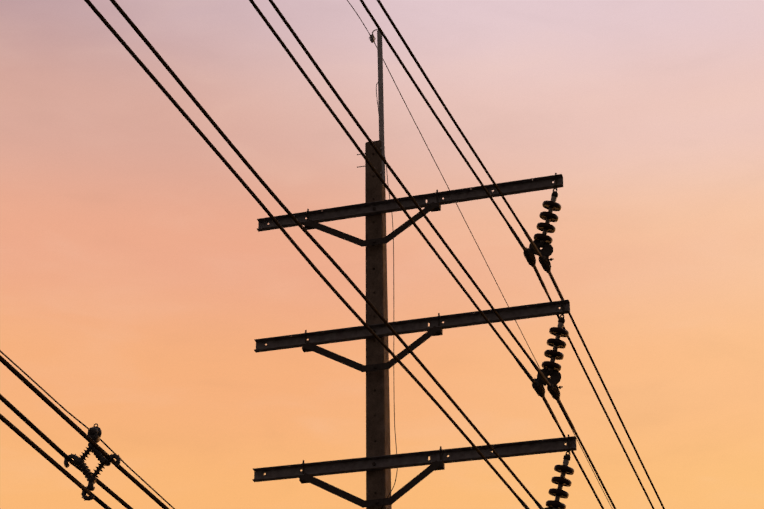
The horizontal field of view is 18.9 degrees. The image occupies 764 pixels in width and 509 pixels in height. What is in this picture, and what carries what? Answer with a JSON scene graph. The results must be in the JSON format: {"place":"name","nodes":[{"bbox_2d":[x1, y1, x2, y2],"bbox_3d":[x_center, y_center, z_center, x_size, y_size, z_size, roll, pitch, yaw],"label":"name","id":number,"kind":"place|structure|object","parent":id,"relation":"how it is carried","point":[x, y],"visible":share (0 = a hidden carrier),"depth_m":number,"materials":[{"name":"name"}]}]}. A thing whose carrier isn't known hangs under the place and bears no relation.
{"place":"outdoors","nodes":[
{"label":"outdoors","id":0,"kind":"place"},
{"bbox_2d":[0,414,110,508],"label":"power line","id":1,"kind":"object","parent":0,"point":[31,443],"visible":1,"depth_m":13.08,"materials":[{"name":"black metal"}]},
{"bbox_2d":[64,423,120,500],"bbox_3d":[-1.714,1.227,13.599,0.353,0.496,0.111,-15,-33,26],"label":"cable spacer","id":2,"kind":"object","parent":1,"relation":"attached to","point":[94,433],"visible":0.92,"depth_m":13.58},
{"bbox_2d":[0,394,132,508],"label":"power line","id":3,"kind":"object","parent":2,"relation":"attached to","point":[28,422],"visible":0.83,"depth_m":13.41,"materials":[{"name":"black metal"}]},
{"bbox_2d":[0,355,168,508],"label":"power line","id":4,"kind":"object","parent":2,"relation":"attached to","point":[48,402],"visible":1,"depth_m":13.15,"materials":[{"name":"black metal"}]},
{"bbox_2d":[0,350,174,508],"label":"power line","id":5,"kind":"object","parent":2,"relation":"attached to","point":[60,405],"visible":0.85,"depth_m":13.52,"materials":[{"name":"metal"}]},
{"bbox_2d":[369,29,384,179],"bbox_3d":[-0.042,-1.310,20.009,0.152,1.583,0.056,-9,-30,15],"label":"earth wire mast","id":6,"kind":"object","parent":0,"point":[380,85],"visible":0.88,"depth_m":20.03,"materials":[{"name":"black metal"}]},
{"bbox_2d":[347,0,611,507],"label":"earth wire","id":7,"kind":"object","parent":6,"relation":"attached to","point":[470,231],"visible":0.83,"depth_m":22.91,"materials":[{"name":"metal"}]},
{"bbox_2d":[0,0,763,508],"label":"sky","id":8,"kind":"structure","parent":0,"point":[139,280],"materials":[{"name":"orange"}]},
{"bbox_2d":[257,174,562,231],"bbox_3d":[0.217,-0.432,19.370,2.660,0.125,0.050,-8,-30,13],"label":"crossarm","id":9,"kind":"object","parent":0,"point":[449,197],"visible":0.94,"depth_m":19.36,"materials":[{"name":"metal"}]},
{"bbox_2d":[254,300,569,352],"bbox_3d":[0.226,0.589,18.801,2.660,0.102,0.050,-8,-30,13],"label":"crossarm","id":10,"kind":"object","parent":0,"point":[418,325],"visible":0.98,"depth_m":18.80,"materials":[{"name":"metal"}]},
{"bbox_2d":[252,436,576,481],"bbox_3d":[0.236,1.626,18.223,2.643,0.133,0.050,-8,-30,13],"label":"crossarm","id":11,"kind":"object","parent":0,"point":[502,450],"visible":0.98,"depth_m":18.23,"materials":[{"name":"metal"}]},
{"bbox_2d":[529,181,560,257],"bbox_3d":[1.353,-0.276,18.998,0.300,0.641,0.160,-25,-38,38],"label":"insulator","id":12,"kind":"object","parent":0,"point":[543,240],"visible":1,"depth_m":18.93,"materials":[{"name":"brown ceramic"}]},
{"bbox_2d":[523,247,535,266],"bbox_3d":[1.234,-0.003,18.938,0.114,0.130,0.240,-9,-30,16],"label":"suspension clamp","id":13,"kind":"object","parent":12,"relation":"attached to","point":[529,255],"visible":0.85,"depth_m":18.90,"materials":[{"name":"black metal"}]},
{"bbox_2d":[360,0,653,508],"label":"conductor","id":14,"kind":"object","parent":13,"relation":"hanging from","point":[521,244],"visible":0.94,"depth_m":18.19,"materials":[{"name":"metal"}]},
{"bbox_2d":[538,254,553,272],"bbox_3d":[1.354,0.046,18.873,0.114,0.129,0.240,-9,-30,16],"label":"suspension clamp","id":15,"kind":"object","parent":12,"relation":"attached to","point":[544,261],"visible":0.94,"depth_m":18.84,"materials":[{"name":"black metal"}]},
{"bbox_2d":[377,0,664,508],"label":"conductor","id":16,"kind":"object","parent":15,"relation":"hanging from","point":[527,235],"visible":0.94,"depth_m":18.14,"materials":[{"name":"metal"}]},
{"label":"ground","id":17,"kind":"structure","parent":0,"visible":0},
{"bbox_2d":[365,140,391,508],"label":"utility pole","id":18,"kind":"object","parent":17,"relation":"on","point":[378,484],"visible":0.81,"depth_m":18.85,"materials":[{"name":"concrete"}]},
{"bbox_2d":[376,83,397,508],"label":"earth down lead","id":19,"kind":"object","parent":18,"relation":"attached to","point":[393,300],"visible":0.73,"depth_m":19.18,"materials":[{"name":"black metal"}]},
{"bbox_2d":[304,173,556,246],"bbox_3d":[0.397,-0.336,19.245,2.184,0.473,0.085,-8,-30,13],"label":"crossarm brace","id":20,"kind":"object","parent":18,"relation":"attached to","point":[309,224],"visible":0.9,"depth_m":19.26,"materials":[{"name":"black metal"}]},
{"bbox_2d":[302,298,563,371],"bbox_3d":[0.401,0.688,18.676,2.193,0.469,0.085,-8,-30,13],"label":"crossarm brace","id":21,"kind":"object","parent":18,"relation":"attached to","point":[389,364],"visible":0.9,"depth_m":18.69,"materials":[{"name":"black metal"}]},
{"bbox_2d":[537,307,568,384],"bbox_3d":[1.376,0.750,18.423,0.160,0.629,0.286,24,-37,-36],"label":"insulator","id":22,"kind":"object","parent":21,"relation":"attached to","point":[551,368],"visible":0.98,"depth_m":18.36,"materials":[{"name":"brown ceramic"}]},
{"bbox_2d":[532,378,545,397],"bbox_3d":[1.267,1.043,18.348,0.114,0.130,0.241,-9,-30,17],"label":"suspension clamp","id":23,"kind":"object","parent":22,"relation":"attached to","point":[538,388],"visible":0.88,"depth_m":18.32,"materials":[{"name":"black metal"}]},
{"bbox_2d":[249,0,603,508],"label":"conductor","id":24,"kind":"object","parent":23,"relation":"hanging from","point":[318,93],"visible":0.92,"depth_m":15.68,"materials":[{"name":"metal"}]},
{"bbox_2d":[547,381,562,400],"bbox_3d":[1.384,1.063,18.300,0.114,0.130,0.241,-9,-30,16],"label":"suspension clamp","id":25,"kind":"object","parent":22,"relation":"attached to","point":[553,390],"visible":0.92,"depth_m":18.27,"materials":[{"name":"black metal"}]},
{"bbox_2d":[269,0,615,508],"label":"conductor","id":26,"kind":"object","parent":25,"relation":"hanging from","point":[315,64],"visible":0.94,"depth_m":15.68,"materials":[{"name":"metal"}]},
{"bbox_2d":[299,434,569,507],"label":"crossarm brace","id":27,"kind":"object","parent":18,"relation":"attached to","point":[404,489],"visible":0.98,"depth_m":18.11,"materials":[{"name":"black metal"}]},
{"bbox_2d":[544,444,573,508],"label":"insulator","id":28,"kind":"object","parent":27,"relation":"attached to","point":[561,481],"visible":1,"depth_m":17.79,"materials":[{"name":"brown ceramic"}]},
{"bbox_3d":[1.246,2.076,17.786,0.129,0.132,0.239,-1,-29,1],"label":"suspension clamp","id":29,"kind":"object","parent":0,"visible":0},
{"bbox_2d":[84,0,529,508],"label":"conductor","id":30,"kind":"object","parent":29,"relation":"attached to","point":[216,151],"visible":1,"depth_m":13.24,"materials":[{"name":"metal"}]},
{"bbox_3d":[1.369,2.096,17.736,0.129,0.132,0.239,-1,-29,1],"label":"suspension clamp","id":31,"kind":"object","parent":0,"visible":0},
{"bbox_2d":[110,0,543,508],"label":"conductor","id":32,"kind":"object","parent":31,"relation":"hanging from","point":[233,147],"visible":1,"depth_m":13.15,"materials":[{"name":"metal"}]}
]}

